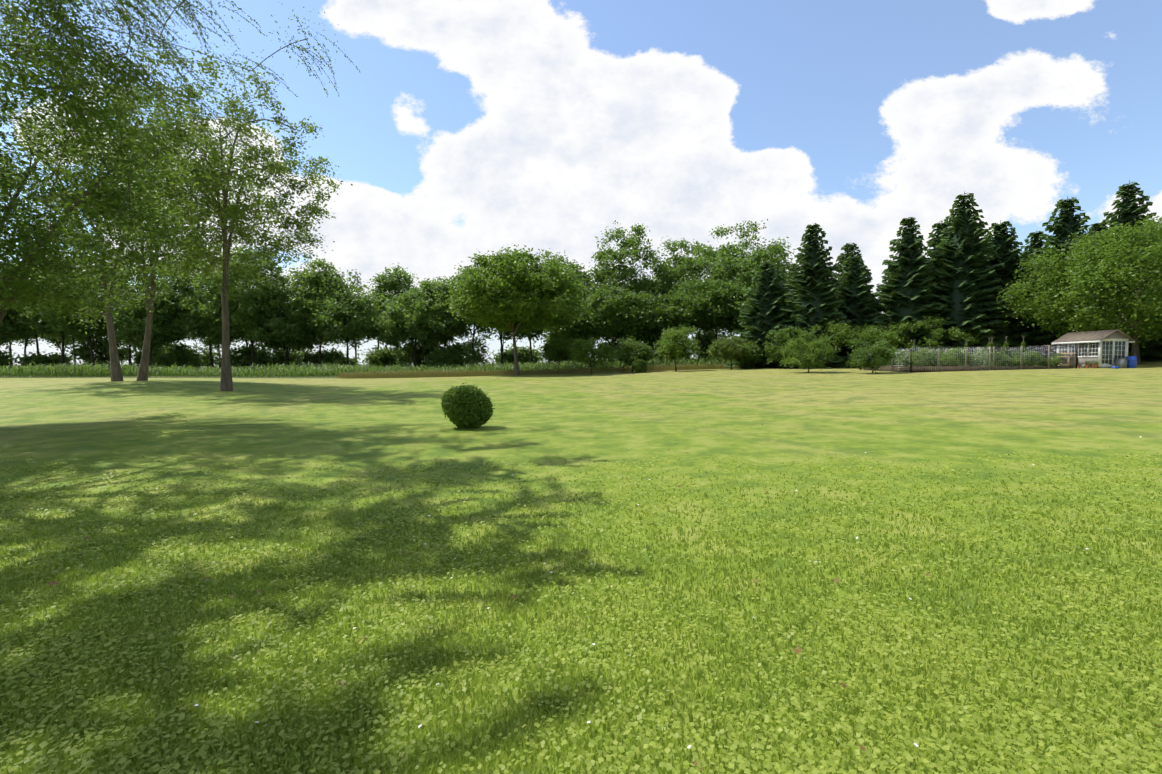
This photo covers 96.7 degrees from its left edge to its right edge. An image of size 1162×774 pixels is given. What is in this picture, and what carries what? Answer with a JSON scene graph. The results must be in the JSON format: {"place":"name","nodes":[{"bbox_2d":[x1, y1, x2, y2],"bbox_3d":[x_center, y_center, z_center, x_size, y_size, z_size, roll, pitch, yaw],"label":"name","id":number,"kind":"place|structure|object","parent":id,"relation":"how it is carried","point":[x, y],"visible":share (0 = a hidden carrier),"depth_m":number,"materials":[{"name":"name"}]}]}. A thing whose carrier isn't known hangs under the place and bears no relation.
{"place":"outdoors","nodes":[
{"label":"outdoors","id":0,"kind":"place"},
{"bbox_2d":[0,361,1161,773],"bbox_3d":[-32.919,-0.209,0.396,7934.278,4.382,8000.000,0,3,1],"label":"lawn ground","id":1,"kind":"structure","parent":0,"point":[776,419],"depth_m":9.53,"materials":[{"name":"green plant"}]},
{"bbox_2d":[0,349,20,367],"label":"bush","id":2,"kind":"object","parent":1,"relation":"on","point":[5,360],"visible":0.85,"depth_m":96.52,"materials":[{"name":"green plant"}]},
{"bbox_2d":[1,304,36,345],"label":"tree","id":3,"kind":"object","parent":1,"relation":"on","point":[18,336],"visible":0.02,"depth_m":98.21,"materials":[{"name":"green plant"}]},
{"bbox_2d":[0,305,43,348],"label":"tree","id":4,"kind":"object","parent":1,"relation":"on","point":[7,329],"visible":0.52,"depth_m":92.66,"materials":[{"name":"green plant"}]},
{"bbox_2d":[0,264,43,354],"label":"tree","id":5,"kind":"object","parent":1,"relation":"on","point":[27,326],"visible":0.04,"depth_m":92.54,"materials":[{"name":"green plant"}]},
{"bbox_2d":[7,338,39,364],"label":"tree","id":6,"kind":"object","parent":1,"relation":"on","point":[9,347],"depth_m":134.12,"materials":[{"name":"green plant"}]},
{"bbox_2d":[10,327,41,354],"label":"tree","id":7,"kind":"object","parent":1,"relation":"on","point":[27,343],"visible":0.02,"depth_m":128.68,"materials":[{"name":"green plant"}]},
{"bbox_2d":[9,350,75,367],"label":"bush","id":8,"kind":"object","parent":1,"relation":"on","point":[55,358],"visible":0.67,"depth_m":96.04,"materials":[{"name":"green plant"}]},
{"bbox_2d":[18,256,83,365],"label":"tree","id":9,"kind":"object","parent":1,"relation":"on","point":[41,325],"visible":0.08,"depth_m":91.37,"materials":[{"name":"green plant"}]},
{"bbox_2d":[32,327,86,353],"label":"tree","id":10,"kind":"object","parent":1,"relation":"on","point":[53,341],"visible":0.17,"depth_m":127.19,"materials":[{"name":"green plant"}]},
{"bbox_2d":[48,333,83,364],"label":"tree","id":11,"kind":"object","parent":1,"relation":"on","point":[59,338],"depth_m":123.44,"materials":[{"name":"green plant"}]},
{"bbox_2d":[24,251,124,374],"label":"tree","id":12,"kind":"object","parent":1,"relation":"on","point":[66,326],"visible":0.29,"depth_m":86.88,"materials":[{"name":"green plant"}]},
{"bbox_2d":[0,37,198,381],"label":"tall tree","id":13,"kind":"object","parent":1,"relation":"on","point":[115,371],"visible":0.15,"depth_m":33.46,"materials":[{"name":"green plant"}]},
{"bbox_2d":[61,332,137,366],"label":"bush","id":14,"kind":"object","parent":1,"relation":"on","point":[83,352],"visible":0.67,"depth_m":95.44,"materials":[{"name":"green plant"}]},
{"bbox_2d":[78,280,130,364],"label":"tree","id":15,"kind":"object","parent":1,"relation":"on","point":[101,356],"depth_m":96.64,"materials":[{"name":"green plant"}]},
{"bbox_2d":[0,0,219,324],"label":"tree","id":16,"kind":"object","parent":1,"relation":"on","point":[34,251],"visible":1,"depth_m":14.30,"materials":[{"name":"green plant"}]},
{"bbox_2d":[51,252,180,365],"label":"tree","id":17,"kind":"object","parent":1,"relation":"on","point":[129,351],"depth_m":87.68,"materials":[{"name":"green plant"}]},
{"bbox_2d":[104,330,142,363],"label":"tree","id":18,"kind":"object","parent":1,"relation":"on","point":[131,344],"visible":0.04,"depth_m":127.26,"materials":[{"name":"green plant"}]},
{"bbox_2d":[102,278,194,367],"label":"tree","id":19,"kind":"object","parent":1,"relation":"on","point":[165,329],"visible":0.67,"depth_m":86.58,"materials":[{"name":"green plant"}]},
{"bbox_2d":[126,342,190,367],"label":"bush","id":20,"kind":"object","parent":1,"relation":"on","point":[138,355],"visible":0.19,"depth_m":98.28,"materials":[{"name":"green plant"}]},
{"bbox_2d":[61,78,272,380],"bbox_3d":[-28.599,-10.592,35.793,12.490,20.577,11.033,0,3,1],"label":"tall tree","id":21,"kind":"object","parent":1,"relation":"on","point":[142,374],"visible":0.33,"depth_m":35.70,"materials":[{"name":"green plant"}]},
{"bbox_2d":[0,0,359,187],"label":"tree","id":22,"kind":"object","parent":1,"relation":"on","point":[124,18],"visible":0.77,"depth_m":13.93,"materials":[{"name":"green plant"}]},
{"bbox_2d":[149,338,221,368],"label":"bush","id":23,"kind":"object","parent":1,"relation":"on","point":[182,355],"visible":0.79,"depth_m":94.44,"materials":[{"name":"green plant"}]},
{"bbox_2d":[155,244,248,367],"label":"tree","id":24,"kind":"object","parent":1,"relation":"on","point":[189,289],"visible":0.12,"depth_m":90.45,"materials":[{"name":"green plant"}]},
{"bbox_2d":[61,42,352,390],"bbox_3d":[-19.569,-8.714,29.220,11.734,17.958,12.465,0,3,1],"label":"tall tree","id":25,"kind":"object","parent":1,"relation":"on","point":[223,175],"visible":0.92,"depth_m":28.23,"materials":[{"name":"green plant"}]},
{"bbox_2d":[171,284,251,367],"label":"tree","id":26,"kind":"object","parent":1,"relation":"on","point":[205,327],"visible":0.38,"depth_m":87.97,"materials":[{"name":"green plant"}]},
{"bbox_2d":[186,319,240,368],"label":"tree","id":27,"kind":"object","parent":1,"relation":"on","point":[218,345],"visible":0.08,"depth_m":124.47,"materials":[{"name":"green plant"}]},
{"bbox_2d":[188,243,294,366],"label":"tree","id":28,"kind":"object","parent":1,"relation":"on","point":[258,292],"visible":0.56,"depth_m":85.80,"materials":[{"name":"green plant"}]},
{"bbox_2d":[215,341,279,368],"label":"bush","id":29,"kind":"object","parent":1,"relation":"on","point":[240,356],"visible":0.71,"depth_m":96.11,"materials":[{"name":"green plant"}]},
{"bbox_2d":[229,288,343,365],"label":"tree","id":30,"kind":"object","parent":1,"relation":"on","point":[285,335],"visible":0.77,"depth_m":87.92,"materials":[{"name":"green plant"}]},
{"bbox_2d":[263,348,315,365],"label":"bush","id":31,"kind":"object","parent":1,"relation":"on","point":[280,359],"visible":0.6,"depth_m":97.80,"materials":[{"name":"green plant"}]},
{"bbox_2d":[273,258,372,365],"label":"tree","id":32,"kind":"object","parent":1,"relation":"on","point":[319,283],"visible":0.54,"depth_m":88.18,"materials":[{"name":"green plant"}]},
{"bbox_2d":[297,348,364,366],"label":"bush","id":33,"kind":"object","parent":1,"relation":"on","point":[332,357],"visible":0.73,"depth_m":95.46,"materials":[{"name":"green plant"}]},
{"bbox_2d":[306,287,381,364],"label":"tree","id":34,"kind":"object","parent":1,"relation":"on","point":[358,311],"visible":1,"depth_m":86.12,"materials":[{"name":"green plant"}]},
{"bbox_2d":[0,355,732,377],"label":"field corn plants","id":35,"kind":"object","parent":1,"relation":"on","point":[293,370],"visible":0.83,"depth_m":67.79,"materials":[{"name":"green plant"}]},
{"bbox_2d":[363,289,384,347],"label":"tree","id":36,"kind":"object","parent":1,"relation":"on","point":[371,318],"visible":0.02,"depth_m":120.99,"materials":[{"name":"green plant"}]},
{"bbox_2d":[358,343,407,367],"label":"bush","id":37,"kind":"object","parent":1,"relation":"on","point":[383,357],"visible":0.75,"depth_m":96.64,"materials":[{"name":"green plant"}]},
{"bbox_2d":[368,262,419,338],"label":"tree","id":38,"kind":"object","parent":1,"relation":"on","point":[389,284],"visible":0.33,"depth_m":98.86,"materials":[{"name":"green plant"}]},
{"bbox_2d":[357,284,473,365],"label":"tree","id":39,"kind":"object","parent":1,"relation":"on","point":[395,333],"visible":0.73,"depth_m":87.62,"materials":[{"name":"green plant"}]},
{"bbox_2d":[390,339,440,367],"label":"bush","id":40,"kind":"object","parent":1,"relation":"on","point":[410,356],"visible":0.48,"depth_m":94.94,"materials":[{"name":"green plant"}]},
{"bbox_2d":[399,276,472,363],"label":"tree","id":41,"kind":"object","parent":1,"relation":"on","point":[431,286],"visible":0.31,"depth_m":89.84,"materials":[{"name":"green plant"}]},
{"bbox_2d":[418,341,490,367],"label":"bush","id":42,"kind":"object","parent":1,"relation":"on","point":[458,352],"visible":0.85,"depth_m":89.38,"materials":[{"name":"green plant"}]},
{"bbox_2d":[440,382,494,428],"bbox_3d":[-3.098,0.511,14.187,1.478,1.294,1.317,0,3,1],"label":"bush","id":43,"kind":"object","parent":1,"relation":"on","point":[468,406],"visible":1,"depth_m":13.86,"materials":[{"name":"green plant"}]},
{"bbox_2d":[427,265,511,364],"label":"tree","id":44,"kind":"object","parent":1,"relation":"on","point":[473,340],"visible":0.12,"depth_m":89.79,"materials":[{"name":"green plant"}]},
{"bbox_2d":[478,323,516,362],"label":"tree","id":45,"kind":"object","parent":1,"relation":"on","point":[503,337],"visible":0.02,"depth_m":93.17,"materials":[{"name":"green plant"}]},
{"bbox_2d":[489,343,544,364],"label":"bush","id":46,"kind":"object","parent":1,"relation":"on","point":[523,353],"visible":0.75,"depth_m":97.30,"materials":[{"name":"green plant"}]},
{"bbox_2d":[444,244,595,375],"bbox_3d":[-6.944,-8.838,60.489,17.430,15.097,14.782,0,3,1],"label":"walnut tree","id":47,"kind":"object","parent":1,"relation":"on","point":[492,293],"visible":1,"depth_m":57.31,"materials":[{"name":"green plant"}]},
{"bbox_2d":[502,273,547,362],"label":"tree","id":48,"kind":"object","parent":1,"relation":"on","point":[533,334],"visible":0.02,"depth_m":88.19,"materials":[{"name":"green plant"}]},
{"bbox_2d":[337,362,777,378],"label":"tall grass","id":49,"kind":"structure","parent":1,"relation":"on","point":[432,373],"depth_m":62.02,"materials":[{"name":"green plant"}]},
{"bbox_2d":[536,337,583,373],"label":"tree","id":50,"kind":"object","parent":1,"relation":"on","point":[555,351],"visible":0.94,"depth_m":60.52,"materials":[{"name":"green plant"}]},
{"bbox_2d":[539,338,587,361],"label":"tree","id":51,"kind":"object","parent":1,"relation":"on","point":[569,346],"visible":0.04,"depth_m":94.61,"materials":[{"name":"green plant"}]},
{"bbox_2d":[534,248,598,302],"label":"tree","id":52,"kind":"object","parent":1,"relation":"on","point":[564,262],"visible":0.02,"depth_m":90.89,"materials":[{"name":"green plant"}]},
{"bbox_2d":[542,298,604,361],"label":"tree","id":53,"kind":"object","parent":1,"relation":"on","point":[573,331],"visible":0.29,"depth_m":75.18,"materials":[{"name":"green plant"}]},
{"bbox_2d":[548,265,631,351],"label":"tree","id":54,"kind":"object","parent":1,"relation":"on","point":[585,287],"depth_m":87.76,"materials":[{"name":"green plant"}]},
{"bbox_2d":[566,335,617,373],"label":"tree","id":55,"kind":"object","parent":1,"relation":"on","point":[594,353],"visible":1,"depth_m":57.28,"materials":[{"name":"green plant"}]},
{"bbox_2d":[595,339,632,356],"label":"tree","id":56,"kind":"object","parent":1,"relation":"on","point":[615,347],"visible":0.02,"depth_m":93.27,"materials":[{"name":"green plant"}]},
{"bbox_2d":[574,282,658,367],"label":"tree","id":57,"kind":"object","parent":1,"relation":"on","point":[614,317],"visible":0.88,"depth_m":70.81,"materials":[{"name":"green plant"}]},
{"bbox_2d":[581,220,661,347],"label":"tree","id":58,"kind":"object","parent":1,"relation":"on","point":[606,272],"visible":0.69,"depth_m":87.08,"materials":[{"name":"green plant"}]},
{"bbox_2d":[610,335,656,371],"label":"tree","id":59,"kind":"object","parent":1,"relation":"on","point":[642,351],"visible":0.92,"depth_m":58.91,"materials":[{"name":"green plant"}]},
{"bbox_2d":[631,359,647,372],"bbox_3d":[6.550,-2.360,57.299,1.929,1.688,1.838,0,3,1],"label":"bush","id":60,"kind":"object","parent":1,"relation":"on","point":[639,365],"visible":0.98,"depth_m":56.81,"materials":[{"name":"green plant"}]},
{"bbox_2d":[629,275,674,297],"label":"tree","id":61,"kind":"object","parent":1,"relation":"on","point":[656,284],"visible":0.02,"depth_m":92.76,"materials":[{"name":"green plant"}]},
{"bbox_2d":[625,291,681,353],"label":"tree","id":62,"kind":"object","parent":1,"relation":"on","point":[657,326],"visible":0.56,"depth_m":72.14,"materials":[{"name":"green plant"}]},
{"bbox_2d":[629,339,686,359],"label":"tree","id":63,"kind":"object","parent":1,"relation":"on","point":[654,348],"visible":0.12,"depth_m":92.61,"materials":[{"name":"green plant"}]},
{"bbox_2d":[638,237,704,306],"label":"tree","id":64,"kind":"object","parent":1,"relation":"on","point":[668,284],"visible":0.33,"depth_m":89.23,"materials":[{"name":"green plant"}]},
{"bbox_2d":[653,324,704,370],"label":"tree","id":65,"kind":"object","parent":1,"relation":"on","point":[670,348],"visible":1,"depth_m":55.62,"materials":[{"name":"green plant"}]},
{"bbox_2d":[653,276,746,360],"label":"tree","id":66,"kind":"object","parent":1,"relation":"on","point":[701,310],"visible":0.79,"depth_m":70.27,"materials":[{"name":"green plant"}]},
{"bbox_2d":[691,330,728,359],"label":"tree","id":67,"kind":"object","parent":1,"relation":"on","point":[707,340],"visible":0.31,"depth_m":93.10,"materials":[{"name":"green plant"}]},
{"bbox_2d":[662,241,780,355],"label":"tree","id":68,"kind":"object","parent":1,"relation":"on","point":[713,266],"visible":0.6,"depth_m":82.70,"materials":[{"name":"green plant"}]},
{"bbox_2d":[704,336,750,369],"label":"tree","id":69,"kind":"object","parent":1,"relation":"on","point":[727,349],"visible":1,"depth_m":55.01,"materials":[{"name":"green plant"}]},
{"bbox_2d":[701,218,796,292],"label":"tree","id":70,"kind":"object","parent":1,"relation":"on","point":[775,250],"visible":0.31,"depth_m":85.70,"materials":[{"name":"green plant"}]},
{"bbox_2d":[730,338,767,368],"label":"tree","id":71,"kind":"object","parent":1,"relation":"on","point":[756,354],"visible":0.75,"depth_m":56.61,"materials":[{"name":"green plant"}]},
{"bbox_2d":[716,283,788,336],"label":"tree","id":72,"kind":"object","parent":1,"relation":"on","point":[731,325],"visible":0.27,"depth_m":69.37,"materials":[{"name":"green plant"}]},
{"bbox_2d":[713,269,799,334],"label":"tree","id":73,"kind":"object","parent":1,"relation":"on","point":[786,295],"depth_m":95.08,"materials":[{"name":"green plant"}]},
{"bbox_2d":[724,261,793,368],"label":"conifer","id":74,"kind":"object","parent":1,"relation":"on","point":[761,314],"visible":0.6,"depth_m":58.43,"materials":[{"name":"green plant"}]},
{"bbox_2d":[733,267,791,367],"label":"conifer","id":75,"kind":"object","parent":1,"relation":"on","point":[783,291],"visible":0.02,"depth_m":62.78,"materials":[{"name":"green plant"}]},
{"bbox_2d":[762,325,808,368],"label":"tree","id":76,"kind":"object","parent":1,"relation":"on","point":[782,335],"visible":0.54,"depth_m":53.80,"materials":[{"name":"green plant"}]},
{"bbox_2d":[777,330,839,372],"bbox_3d":[19.570,-3.043,44.217,4.796,3.704,4.671,-2,3,-42],"label":"garden shrub","id":77,"kind":"object","parent":1,"relation":"on","point":[811,346],"visible":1,"depth_m":43.72,"materials":[{"name":"green plant"}]},
{"bbox_2d":[770,223,855,368],"bbox_3d":[25.016,-9.556,56.339,8.532,16.492,8.896,-2,3,-40],"label":"conifer","id":78,"kind":"object","parent":1,"relation":"on","point":[814,301],"visible":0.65,"depth_m":55.22,"materials":[{"name":"green plant"}]},
{"bbox_2d":[805,320,872,366],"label":"tree","id":79,"kind":"object","parent":1,"relation":"on","point":[838,341],"visible":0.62,"depth_m":52.37,"materials":[{"name":"green plant"}]},
{"bbox_2d":[832,243,881,324],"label":"conifer","id":80,"kind":"object","parent":1,"relation":"on","point":[847,248],"visible":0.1,"depth_m":61.53,"materials":[{"name":"green plant"}]},
{"bbox_2d":[833,252,882,367],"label":"conifer","id":81,"kind":"object","parent":1,"relation":"on","point":[857,307],"visible":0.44,"depth_m":56.33,"materials":[{"name":"green plant"}]},
{"bbox_2d":[844,337,901,373],"bbox_3d":[22.883,-2.482,40.566,3.902,3.062,3.957,2,3,33],"label":"garden shrub","id":82,"kind":"object","parent":1,"relation":"on","point":[880,353],"visible":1,"depth_m":40.05,"materials":[{"name":"green plant"}]},
{"bbox_2d":[841,323,911,352],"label":"tree","id":83,"kind":"object","parent":1,"relation":"on","point":[875,332],"visible":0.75,"depth_m":51.61,"materials":[{"name":"green plant"}]},
{"bbox_2d":[877,298,888,312],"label":"conifer","id":84,"kind":"object","parent":1,"relation":"on","point":[884,311],"depth_m":59.57,"materials":[{"name":"green plant"}]},
{"bbox_2d":[865,217,950,359],"bbox_3d":[34.246,-9.800,54.456,8.835,15.945,8.814,0,3,1],"label":"conifer","id":85,"kind":"object","parent":1,"relation":"on","point":[902,294],"visible":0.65,"depth_m":53.20,"materials":[{"name":"green plant"}]},
{"bbox_2d":[879,312,964,352],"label":"tree","id":86,"kind":"object","parent":1,"relation":"on","point":[931,343],"visible":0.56,"depth_m":51.16,"materials":[{"name":"green plant"}]},
{"bbox_2d":[924,221,951,295],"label":"conifer","id":87,"kind":"object","parent":1,"relation":"on","point":[934,240],"visible":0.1,"depth_m":59.69,"materials":[{"name":"green plant"}]},
{"bbox_2d":[939,325,996,354],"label":"tree","id":88,"kind":"object","parent":1,"relation":"on","point":[969,334],"visible":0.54,"depth_m":50.48,"materials":[{"name":"green plant"}]},
{"bbox_2d":[923,191,1013,353],"bbox_3d":[38.822,-10.784,53.197,9.224,18.440,10.139,1,3,26],"label":"conifer","id":89,"kind":"object","parent":1,"relation":"on","point":[962,284],"visible":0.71,"depth_m":51.80,"materials":[{"name":"green plant"}]},
{"bbox_2d":[860,336,1077,372],"bbox_3d":[31.797,-2.644,43.357,12.670,3.118,7.370,0,3,1],"label":"garden fence","id":90,"kind":"object","parent":1,"relation":"on","point":[912,369],"visible":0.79,"depth_m":39.88,"materials":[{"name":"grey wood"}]},
{"bbox_2d":[878,342,1066,367],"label":"garden plants","id":91,"kind":"object","parent":1,"relation":"on","point":[923,354],"visible":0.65,"depth_m":40.80,"materials":[{"name":"green plant"}]},
{"bbox_2d":[981,220,1053,361],"bbox_3d":[43.495,-9.312,53.793,10.065,16.067,9.792,-1,3,-22],"label":"conifer","id":92,"kind":"object","parent":1,"relation":"on","point":[1003,242],"visible":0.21,"depth_m":52.47,"materials":[{"name":"green plant"}]},
{"bbox_2d":[1019,230,1049,292],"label":"conifer","id":93,"kind":"object","parent":1,"relation":"on","point":[1035,242],"depth_m":58.59,"materials":[{"name":"green plant"}]},
{"bbox_2d":[1021,196,1130,357],"bbox_3d":[48.674,-10.383,52.214,10.271,17.423,9.742,0,3,1],"label":"conifer","id":94,"kind":"object","parent":1,"relation":"on","point":[1066,225],"visible":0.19,"depth_m":51.31,"materials":[{"name":"green plant"}]},
{"bbox_2d":[996,214,1161,364],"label":"tree","id":95,"kind":"object","parent":1,"relation":"on","point":[1093,261],"visible":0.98,"depth_m":42.52,"materials":[{"name":"green plant"}]},
{"bbox_2d":[1052,329,1134,367],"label":"shed","id":96,"kind":"structure","parent":1,"relation":"on","point":[1105,348],"depth_m":39.56,"materials":[{"name":"white paint"}]},
{"bbox_2d":[1088,222,1109,242],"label":"conifer","id":97,"kind":"object","parent":1,"relation":"on","point":[1095,227],"visible":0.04,"depth_m":56.44,"materials":[{"name":"green plant"}]},
{"bbox_2d":[1115,359,1126,367],"bbox_3d":[40.488,-1.766,38.717,0.560,0.705,0.505,0,3,1],"label":"grey bin","id":98,"kind":"object","parent":1,"relation":"on","point":[1121,363],"visible":0.95,"depth_m":38.53,"materials":[{"name":"grey plastic"}]},
{"bbox_2d":[1094,180,1161,361],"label":"conifer","id":99,"kind":"object","parent":1,"relation":"on","point":[1128,207],"visible":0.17,"depth_m":50.00,"materials":[{"name":"green plant"}]},
{"bbox_2d":[1126,356,1136,367],"bbox_3d":[41.187,-1.854,38.666,0.597,0.880,0.597,0,3,1],"label":"blue barrel","id":100,"kind":"object","parent":1,"relation":"on","point":[1131,361],"visible":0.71,"depth_m":38.45,"materials":[{"name":"blue plastic"}]},
{"bbox_2d":[0,0,1161,364],"label":"sky","id":101,"kind":"structure","parent":0,"point":[464,128],"materials":[{"name":"blue"}]},
{"bbox_2d":[1077,360,1097,367],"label":"flower pots","id":102,"kind":"object","parent":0,"point":[1094,364],"visible":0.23,"depth_m":39.42,"materials":[{"name":"orange ceramic"}]}
]}

